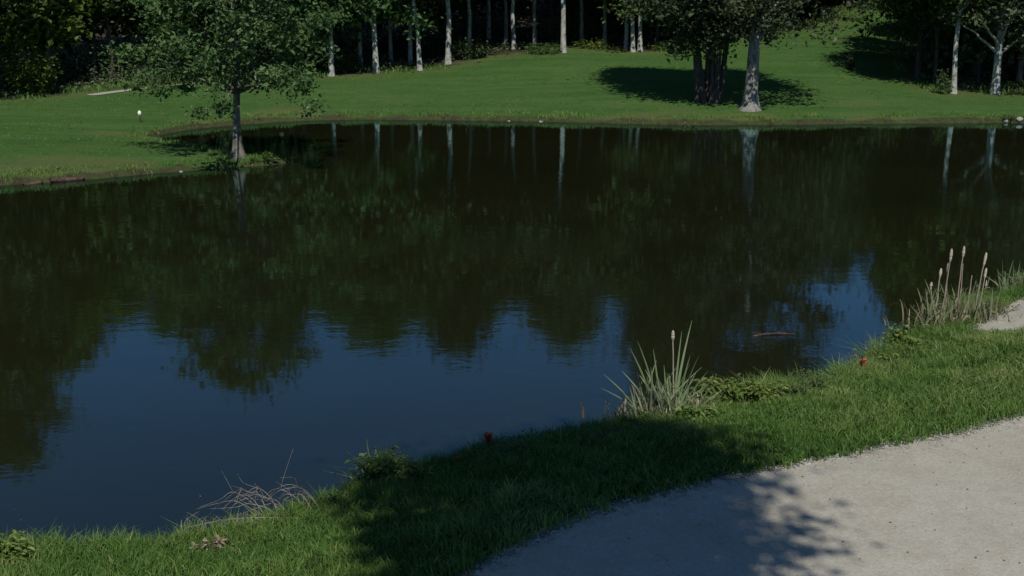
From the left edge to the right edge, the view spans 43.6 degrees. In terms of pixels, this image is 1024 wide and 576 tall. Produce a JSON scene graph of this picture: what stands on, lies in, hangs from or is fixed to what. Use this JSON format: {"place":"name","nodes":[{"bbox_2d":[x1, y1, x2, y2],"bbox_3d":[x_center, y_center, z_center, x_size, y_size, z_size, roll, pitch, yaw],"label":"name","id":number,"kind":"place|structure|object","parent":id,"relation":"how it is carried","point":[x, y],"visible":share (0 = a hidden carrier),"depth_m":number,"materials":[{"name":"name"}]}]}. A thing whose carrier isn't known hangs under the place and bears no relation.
{"place":"outdoors","nodes":[
{"label":"outdoors","id":0,"kind":"place"},
{"bbox_2d":[0,120,1023,545],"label":"water","id":1,"kind":"structure","parent":0,"point":[316,308],"depth_m":30.21,"materials":[{"name":"blue liquid"}]},
{"bbox_2d":[27,287,995,535],"bbox_3d":[1.998,1.792,22.472,24.968,0.065,3.131,-10,17,-34],"label":"floating log","id":2,"kind":"object","parent":1,"relation":"on","point":[759,334],"depth_m":25.86,"materials":[{"name":"brown wood"}]},
{"bbox_2d":[0,0,1023,575],"bbox_3d":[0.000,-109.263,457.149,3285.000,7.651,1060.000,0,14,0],"label":"ground","id":3,"kind":"structure","parent":0,"point":[536,72],"depth_m":66.21,"materials":[{"name":"green plant"}]},
{"bbox_2d":[0,69,18,93],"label":"bush","id":4,"kind":"object","parent":3,"relation":"on","point":[4,82],"visible":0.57,"depth_m":70.34,"materials":[{"name":"green plant"}]},
{"bbox_2d":[0,530,37,565],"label":"leafy weed","id":5,"kind":"object","parent":3,"relation":"on","point":[10,548],"visible":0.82,"depth_m":15.09,"materials":[{"name":"green plant"}]},
{"bbox_2d":[0,0,55,23],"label":"woodland tree","id":6,"kind":"object","parent":3,"relation":"on","point":[5,4],"visible":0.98,"depth_m":66.34,"materials":[{"name":"green plant"}]},
{"bbox_2d":[0,38,63,94],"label":"bush","id":7,"kind":"object","parent":3,"relation":"on","point":[24,82],"visible":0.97,"depth_m":69.51,"materials":[{"name":"green plant"}]},
{"bbox_2d":[22,180,42,184],"bbox_3d":[-16.477,-3.582,44.006,0.674,0.202,0.185,-6,15,-24],"label":"bank log","id":8,"kind":"object","parent":3,"relation":"on","point":[35,182],"visible":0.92,"depth_m":43.98,"materials":[{"name":"brown wood"}]},
{"bbox_2d":[44,13,55,80],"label":"woodland tree","id":9,"kind":"object","parent":3,"relation":"on","point":[51,54],"visible":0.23,"depth_m":76.52,"materials":[{"name":"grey plant"}]},
{"bbox_2d":[0,0,114,76],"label":"woodland tree","id":10,"kind":"object","parent":3,"relation":"on","point":[11,28],"visible":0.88,"depth_m":70.65,"materials":[{"name":"green plant"}]},
{"bbox_2d":[49,177,84,181],"bbox_3d":[-15.478,-3.776,44.563,1.196,0.194,0.211,-7,16,-27],"label":"bank log","id":11,"kind":"object","parent":3,"relation":"on","point":[62,179],"visible":1,"depth_m":44.46,"materials":[{"name":"brown wood"}]},
{"bbox_2d":[53,0,131,80],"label":"woodland tree","id":12,"kind":"object","parent":3,"relation":"on","point":[93,49],"visible":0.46,"depth_m":75.81,"materials":[{"name":"green plant"}]},
{"bbox_2d":[54,0,153,80],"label":"woodland tree","id":13,"kind":"object","parent":3,"relation":"on","point":[132,6],"visible":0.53,"depth_m":75.09,"materials":[{"name":"green plant"}]},
{"bbox_2d":[87,82,203,94],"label":"sand track","id":14,"kind":"structure","parent":3,"relation":"on","point":[100,93],"depth_m":69.72,"materials":[{"name":"beige sand"}]},
{"bbox_2d":[96,0,204,71],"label":"woodland tree","id":15,"kind":"object","parent":3,"relation":"on","point":[132,26],"visible":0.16,"depth_m":79.80,"materials":[{"name":"green plant"}]},
{"bbox_2d":[114,0,222,70],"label":"woodland tree","id":16,"kind":"object","parent":3,"relation":"on","point":[152,17],"visible":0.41,"depth_m":76.16,"materials":[{"name":"green plant"}]},
{"bbox_2d":[160,538,177,551],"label":"leafy weed","id":17,"kind":"object","parent":3,"relation":"on","point":[166,543],"visible":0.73,"depth_m":15.29,"materials":[{"name":"green plant"}]},
{"bbox_2d":[139,8,238,59],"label":"woodland tree","id":18,"kind":"object","parent":3,"relation":"on","point":[198,22],"visible":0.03,"depth_m":81.68,"materials":[{"name":"green plant"}]},
{"bbox_2d":[169,0,228,56],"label":"woodland tree","id":19,"kind":"object","parent":3,"relation":"on","point":[197,18],"visible":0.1,"depth_m":78.15,"materials":[{"name":"green plant"}]},
{"bbox_2d":[190,534,233,552],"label":"dead fern","id":20,"kind":"object","parent":3,"relation":"on","point":[217,542],"visible":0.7,"depth_m":15.40,"materials":[{"name":"brown plant"}]},
{"bbox_2d":[89,0,359,159],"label":"spreading tree","id":21,"kind":"object","parent":3,"relation":"on","point":[208,61],"visible":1,"depth_m":46.47,"materials":[{"name":"green plant"}]},
{"bbox_2d":[181,512,300,535],"bbox_3d":[-3.338,2.995,16.269,1.751,0.293,0.129,0,14,0],"label":"brush line","id":22,"kind":"object","parent":3,"relation":"on","point":[236,518],"visible":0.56,"depth_m":16.29,"materials":[{"name":"plant"}]},
{"bbox_2d":[227,0,264,72],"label":"woodland tree","id":23,"kind":"object","parent":3,"relation":"on","point":[239,6],"visible":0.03,"depth_m":77.34,"materials":[{"name":"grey plant"}]},
{"bbox_2d":[199,0,296,57],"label":"woodland tree","id":24,"kind":"object","parent":3,"relation":"on","point":[211,11],"visible":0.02,"depth_m":80.75,"materials":[{"name":"green plant"}]},
{"bbox_2d":[200,456,322,513],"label":"dead twigs","id":25,"kind":"object","parent":3,"relation":"on","point":[251,492],"visible":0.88,"depth_m":16.70,"materials":[{"name":"brown wood"}]},
{"bbox_2d":[259,150,272,163],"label":"shore plant","id":26,"kind":"object","parent":3,"relation":"on","point":[266,158],"visible":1,"depth_m":48.12,"materials":[{"name":"green plant"}]},
{"bbox_2d":[216,0,344,70],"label":"woodland tree","id":27,"kind":"object","parent":3,"relation":"on","point":[296,13],"visible":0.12,"depth_m":75.45,"materials":[{"name":"green plant"}]},
{"bbox_2d":[215,0,388,70],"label":"woodland tree","id":28,"kind":"object","parent":3,"relation":"on","point":[315,36],"visible":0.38,"depth_m":75.21,"materials":[{"name":"green plant"}]},
{"bbox_2d":[308,493,340,513],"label":"leafy weed","id":29,"kind":"object","parent":3,"relation":"on","point":[325,498],"visible":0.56,"depth_m":16.92,"materials":[{"name":"green plant"}]},
{"bbox_2d":[0,0,665,72],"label":"deep wood","id":30,"kind":"object","parent":3,"relation":"on","point":[440,20],"visible":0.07,"depth_m":90.34,"materials":[{"name":"green plant"}]},
{"bbox_2d":[304,0,383,76],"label":"woodland tree","id":31,"kind":"object","parent":3,"relation":"on","point":[331,69],"visible":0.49,"depth_m":76.19,"materials":[{"name":"grey plant"}]},
{"bbox_2d":[334,467,362,488],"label":"leafy weed","id":32,"kind":"object","parent":3,"relation":"on","point":[356,477],"visible":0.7,"depth_m":17.61,"materials":[{"name":"green plant"}]},
{"bbox_2d":[320,11,381,58],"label":"woodland tree","id":33,"kind":"object","parent":3,"relation":"on","point":[347,29],"visible":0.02,"depth_m":84.59,"materials":[{"name":"green plant"}]},
{"bbox_2d":[356,15,362,69],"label":"woodland tree","id":34,"kind":"object","parent":3,"relation":"on","point":[360,46],"visible":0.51,"depth_m":79.56,"materials":[{"name":"grey plant"}]},
{"bbox_2d":[341,0,406,57],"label":"woodland tree","id":35,"kind":"object","parent":3,"relation":"on","point":[368,36],"visible":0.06,"depth_m":83.92,"materials":[{"name":"green plant"}]},
{"bbox_2d":[344,444,415,487],"bbox_3d":[-1.745,2.485,17.766,0.913,0.604,0.801,4,15,17],"label":"leafy weed","id":36,"kind":"object","parent":3,"relation":"on","point":[373,464],"visible":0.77,"depth_m":17.70,"materials":[{"name":"green plant"}]},
{"bbox_2d":[384,0,393,62],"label":"woodland tree","id":37,"kind":"object","parent":3,"relation":"on","point":[390,43],"visible":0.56,"depth_m":80.28,"materials":[{"name":"grey plant"}]},
{"bbox_2d":[336,0,461,72],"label":"woodland tree","id":38,"kind":"object","parent":3,"relation":"on","point":[374,8],"visible":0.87,"depth_m":76.54,"materials":[{"name":"green plant"}]},
{"bbox_2d":[381,0,422,70],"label":"woodland tree","id":39,"kind":"object","parent":3,"relation":"on","point":[419,57],"visible":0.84,"depth_m":77.23,"materials":[{"name":"grey plant"}]},
{"bbox_2d":[381,456,440,482],"bbox_3d":[-1.393,2.521,17.629,0.825,0.383,0.644,0,14,0],"label":"leafy weed","id":40,"kind":"object","parent":3,"relation":"on","point":[405,471],"visible":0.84,"depth_m":17.56,"materials":[{"name":"green plant"}]},
{"bbox_2d":[382,0,461,63],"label":"woodland tree","id":41,"kind":"object","parent":3,"relation":"on","point":[410,50],"visible":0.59,"depth_m":80.56,"materials":[{"name":"grey plant"}]},
{"bbox_2d":[444,0,451,64],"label":"woodland tree","id":42,"kind":"object","parent":3,"relation":"on","point":[448,60],"visible":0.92,"depth_m":79.14,"materials":[{"name":"grey plant"}]},
{"bbox_2d":[417,0,503,45],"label":"woodland tree","id":43,"kind":"object","parent":3,"relation":"on","point":[454,2],"visible":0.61,"depth_m":87.78,"materials":[{"name":"green plant"}]},
{"bbox_2d":[467,0,471,49],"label":"woodland tree","id":44,"kind":"object","parent":3,"relation":"on","point":[469,34],"visible":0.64,"depth_m":83.92,"materials":[{"name":"grey plant"}]},
{"bbox_2d":[451,36,492,59],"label":"bush","id":45,"kind":"object","parent":3,"relation":"on","point":[461,53],"visible":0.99,"depth_m":81.04,"materials":[{"name":"green plant"}]},
{"bbox_2d":[482,431,492,447],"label":"red flower","id":46,"kind":"object","parent":3,"relation":"on","point":[488,437],"visible":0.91,"depth_m":18.97,"materials":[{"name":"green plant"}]},
{"bbox_2d":[486,0,491,42],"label":"woodland tree","id":47,"kind":"object","parent":3,"relation":"on","point":[489,17],"visible":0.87,"depth_m":88.93,"materials":[{"name":"grey plant"}]},
{"bbox_2d":[504,0,508,45],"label":"woodland tree","id":48,"kind":"object","parent":3,"relation":"on","point":[505,21],"visible":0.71,"depth_m":86.21,"materials":[{"name":"grey plant"}]},
{"bbox_2d":[0,281,1023,575],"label":"bank grass","id":49,"kind":"structure","parent":3,"relation":"on","point":[916,369],"depth_m":17.11,"materials":[{"name":"green plant"}]},
{"bbox_2d":[0,0,1023,96],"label":"undergrowth","id":50,"kind":"object","parent":3,"relation":"on","point":[62,83],"visible":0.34,"depth_m":83.03,"materials":[{"name":"green plant"}]},
{"bbox_2d":[0,108,1023,181],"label":"shore grass","id":51,"kind":"structure","parent":3,"relation":"on","point":[188,144],"depth_m":60.92,"materials":[{"name":"green plant"}]},
{"bbox_2d":[2,1,1023,100],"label":"woodland edge grass","id":52,"kind":"structure","parent":3,"relation":"on","point":[86,88],"depth_m":77.40,"materials":[{"name":"green plant"}]},
{"bbox_2d":[511,0,516,48],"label":"woodland tree","id":53,"kind":"object","parent":3,"relation":"on","point":[513,38],"visible":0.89,"depth_m":84.24,"materials":[{"name":"grey plant"}]},
{"bbox_2d":[17,266,1023,552],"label":"waterline weeds","id":54,"kind":"object","parent":3,"relation":"on","point":[1015,276],"visible":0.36,"depth_m":21.97,"materials":[{"name":"green plant"}]},
{"bbox_2d":[25,293,1023,555],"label":"clover","id":55,"kind":"object","parent":3,"relation":"on","point":[665,459],"visible":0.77,"depth_m":17.94,"materials":[{"name":"green plant"}]},
{"bbox_2d":[532,0,537,47],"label":"woodland tree","id":56,"kind":"object","parent":3,"relation":"on","point":[534,40],"visible":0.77,"depth_m":84.65,"materials":[{"name":"grey plant"}]},
{"bbox_2d":[523,43,564,54],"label":"bush","id":57,"kind":"object","parent":3,"relation":"on","point":[548,48],"visible":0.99,"depth_m":81.45,"materials":[{"name":"green plant"}]},
{"bbox_2d":[559,0,566,52],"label":"woodland tree","id":58,"kind":"object","parent":3,"relation":"on","point":[563,27],"visible":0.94,"depth_m":81.43,"materials":[{"name":"grey plant"}]},
{"bbox_2d":[579,0,583,42],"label":"woodland tree","id":59,"kind":"object","parent":3,"relation":"on","point":[581,34],"visible":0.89,"depth_m":86.74,"materials":[{"name":"grey plant"}]},
{"bbox_2d":[572,38,609,48],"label":"bush","id":60,"kind":"object","parent":3,"relation":"on","point":[598,43],"visible":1,"depth_m":84.13,"materials":[{"name":"green plant"}]},
{"bbox_2d":[560,0,636,31],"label":"woodland tree","id":61,"kind":"object","parent":3,"relation":"on","point":[589,3],"visible":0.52,"depth_m":91.53,"materials":[{"name":"green plant"}]},
{"bbox_2d":[602,0,607,44],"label":"woodland tree","id":62,"kind":"object","parent":3,"relation":"on","point":[605,23],"visible":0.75,"depth_m":85.71,"materials":[{"name":"grey plant"}]},
{"bbox_2d":[584,0,643,37],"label":"woodland tree","id":63,"kind":"object","parent":3,"relation":"on","point":[600,4],"visible":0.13,"depth_m":89.26,"materials":[{"name":"green plant"}]},
{"bbox_2d":[608,1,628,48],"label":"woodland tree","id":64,"kind":"object","parent":3,"relation":"on","point":[626,45],"visible":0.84,"depth_m":84.31,"materials":[{"name":"grey plant"}]},
{"bbox_2d":[595,0,668,51],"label":"woodland tree","id":65,"kind":"object","parent":3,"relation":"on","point":[637,12],"visible":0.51,"depth_m":81.45,"materials":[{"name":"green plant"}]},
{"bbox_2d":[630,1,635,51],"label":"woodland tree","id":66,"kind":"object","parent":3,"relation":"on","point":[632,46],"visible":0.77,"depth_m":82.83,"materials":[{"name":"grey plant"}]},
{"bbox_2d":[654,15,658,42],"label":"woodland tree","id":67,"kind":"object","parent":3,"relation":"on","point":[656,37],"visible":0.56,"depth_m":86.29,"materials":[{"name":"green plant"}]},
{"bbox_2d":[644,40,673,50],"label":"bush","id":68,"kind":"object","parent":3,"relation":"on","point":[658,46],"visible":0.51,"depth_m":83.68,"materials":[{"name":"green plant"}]},
{"bbox_2d":[581,322,748,423],"bbox_3d":[2.418,1.334,20.309,2.247,1.626,1.716,-10,17,-36],"label":"cattail clump","id":69,"kind":"object","parent":3,"relation":"on","point":[676,397],"visible":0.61,"depth_m":20.27,"materials":[{"name":"green plant"}]},
{"bbox_2d":[617,1,717,41],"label":"woodland tree","id":70,"kind":"object","parent":3,"relation":"on","point":[643,22],"visible":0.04,"depth_m":83.95,"materials":[{"name":"green plant"}]},
{"bbox_2d":[624,0,767,103],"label":"multi stem tree","id":71,"kind":"object","parent":3,"relation":"on","point":[709,88],"visible":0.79,"depth_m":63.12,"materials":[{"name":"green plant"}]},
{"bbox_2d":[670,403,726,421],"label":"leafy weed","id":72,"kind":"object","parent":3,"relation":"on","point":[694,411],"visible":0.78,"depth_m":19.72,"materials":[{"name":"green plant"}]},
{"bbox_2d":[689,376,735,404],"bbox_3d":[3.293,1.704,20.877,0.855,0.639,0.716,0,14,0],"label":"leafy weed","id":73,"kind":"object","parent":3,"relation":"on","point":[714,385],"visible":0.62,"depth_m":20.79,"materials":[{"name":"green plant"}]},
{"bbox_2d":[438,297,1023,575],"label":"edge stones","id":74,"kind":"object","parent":3,"relation":"on","point":[532,542],"visible":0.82,"depth_m":16.33,"materials":[{"name":"grey stone"}]},
{"bbox_2d":[720,373,753,404],"bbox_3d":[3.692,1.690,20.867,0.677,0.546,0.593,0,14,0],"label":"leafy weed","id":75,"kind":"object","parent":3,"relation":"on","point":[737,395],"visible":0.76,"depth_m":20.81,"materials":[{"name":"green plant"}]},
{"bbox_2d":[653,0,859,111],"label":"broad tree","id":76,"kind":"object","parent":3,"relation":"on","point":[753,11],"visible":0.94,"depth_m":61.02,"materials":[{"name":"green plant"}]},
{"bbox_2d":[742,380,789,402],"bbox_3d":[4.084,1.663,20.604,0.840,0.448,0.641,0,14,0],"label":"leafy weed","id":77,"kind":"object","parent":3,"relation":"on","point":[759,393],"visible":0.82,"depth_m":20.56,"materials":[{"name":"green plant"}]},
{"bbox_2d":[770,377,811,396],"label":"leafy weed","id":78,"kind":"object","parent":3,"relation":"on","point":[794,389],"visible":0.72,"depth_m":20.71,"materials":[{"name":"green plant"}]},
{"bbox_2d":[799,372,832,391],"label":"leafy weed","id":79,"kind":"object","parent":3,"relation":"on","point":[821,381],"visible":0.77,"depth_m":21.05,"materials":[{"name":"green plant"}]},
{"bbox_2d":[799,0,871,20],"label":"woodland tree","id":80,"kind":"object","parent":3,"relation":"on","point":[812,2],"visible":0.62,"depth_m":98.65,"materials":[{"name":"green plant"}]},
{"bbox_2d":[846,50,857,69],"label":"bush","id":81,"kind":"object","parent":3,"relation":"on","point":[850,62],"visible":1,"depth_m":74.90,"materials":[{"name":"green plant"}]},
{"bbox_2d":[859,358,866,365],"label":"coral flower","id":82,"kind":"object","parent":3,"relation":"on","point":[862,361],"visible":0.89,"depth_m":22.56,"materials":[{"name":"red plant"}]},
{"bbox_2d":[870,350,899,362],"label":"leafy weed","id":83,"kind":"object","parent":3,"relation":"on","point":[892,354],"visible":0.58,"depth_m":22.99,"materials":[{"name":"green plant"}]},
{"bbox_2d":[878,323,921,352],"bbox_3d":[7.216,0.957,23.733,0.735,0.702,0.704,-8,16,-28],"label":"leafy weed","id":84,"kind":"object","parent":3,"relation":"on","point":[901,333],"visible":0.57,"depth_m":23.66,"materials":[{"name":"green plant"}]},
{"bbox_2d":[835,0,978,78],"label":"woodland tree","id":85,"kind":"object","parent":3,"relation":"on","point":[920,35],"visible":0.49,"depth_m":72.13,"materials":[{"name":"green plant"}]},
{"bbox_2d":[899,320,920,331],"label":"leafy weed","id":86,"kind":"object","parent":3,"relation":"on","point":[906,328],"visible":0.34,"depth_m":25.39,"materials":[{"name":"green plant"}]},
{"bbox_2d":[852,0,976,61],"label":"woodland tree","id":87,"kind":"object","parent":3,"relation":"on","point":[874,35],"visible":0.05,"depth_m":80.33,"materials":[{"name":"green plant"}]},
{"bbox_2d":[878,0,972,82],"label":"woodland tree","id":88,"kind":"object","parent":3,"relation":"on","point":[935,61],"visible":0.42,"depth_m":71.64,"materials":[{"name":"green plant"}]},
{"bbox_2d":[872,0,1017,93],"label":"woodland tree","id":89,"kind":"object","parent":3,"relation":"on","point":[961,7],"visible":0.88,"depth_m":67.94,"materials":[{"name":"grey plant"}]},
{"bbox_2d":[935,68,955,93],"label":"sapling","id":90,"kind":"object","parent":3,"relation":"on","point":[943,86],"visible":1,"depth_m":67.98,"materials":[{"name":"green plant"}]},
{"bbox_2d":[883,246,1021,332],"bbox_3d":[8.855,-0.007,25.074,3.136,1.632,1.675,0,14,0],"label":"cattail clump","id":91,"kind":"object","parent":3,"relation":"on","point":[963,312],"visible":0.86,"depth_m":25.18,"materials":[{"name":"green plant"}]},
{"bbox_2d":[892,0,1023,81],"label":"woodland tree","id":92,"kind":"object","parent":3,"relation":"on","point":[964,46],"visible":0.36,"depth_m":72.31,"materials":[{"name":"green plant"}]},
{"bbox_2d":[906,0,1023,94],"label":"woodland tree","id":93,"kind":"object","parent":3,"relation":"on","point":[982,23],"visible":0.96,"depth_m":68.07,"materials":[{"name":"green plant"}]},
{"bbox_2d":[924,15,1018,68],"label":"woodland tree","id":94,"kind":"object","parent":3,"relation":"on","point":[981,60],"visible":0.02,"depth_m":77.79,"materials":[{"name":"green plant"}]},
{"bbox_2d":[960,4,1023,81],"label":"woodland tree","id":95,"kind":"object","parent":3,"relation":"on","point":[1019,76],"visible":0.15,"depth_m":73.71,"materials":[{"name":"green plant"}]},
{"bbox_2d":[974,51,1017,67],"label":"woodland tree","id":96,"kind":"object","parent":3,"relation":"on","point":[1011,57],"depth_m":80.81,"materials":[{"name":"green plant"}]},
{"bbox_2d":[971,0,1023,50],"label":"woodland tree","id":97,"kind":"object","parent":3,"relation":"on","point":[1015,24],"visible":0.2,"depth_m":69.00,"materials":[{"name":"green plant"}]},
{"bbox_2d":[975,298,1021,315],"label":"leafy weed","id":98,"kind":"object","parent":3,"relation":"on","point":[988,306],"visible":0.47,"depth_m":25.71,"materials":[{"name":"green plant"}]},
{"bbox_2d":[976,259,1023,290],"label":"reed clump","id":99,"kind":"object","parent":3,"relation":"on","point":[1003,282],"visible":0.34,"depth_m":29.51,"materials":[{"name":"green plant"}]},
{"bbox_2d":[1002,114,1012,121],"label":"shore plant","id":100,"kind":"object","parent":3,"relation":"on","point":[1005,118],"visible":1,"depth_m":61.33,"materials":[{"name":"green plant"}]},
{"bbox_2d":[1000,79,1023,89],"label":"bush","id":101,"kind":"object","parent":3,"relation":"on","point":[1016,84],"visible":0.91,"depth_m":71.65,"materials":[{"name":"green plant"}]},
{"bbox_2d":[470,300,1023,575],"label":"gravel path","id":102,"kind":"structure","parent":0,"point":[628,559],"depth_m":15.07,"materials":[{"name":"beige gravel"}]},
{"bbox_2d":[513,437,1020,573],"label":"fallen leaves","id":103,"kind":"object","parent":102,"relation":"on","point":[829,498],"visible":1,"depth_m":15.27,"materials":[{"name":"brown plant"}]}
]}

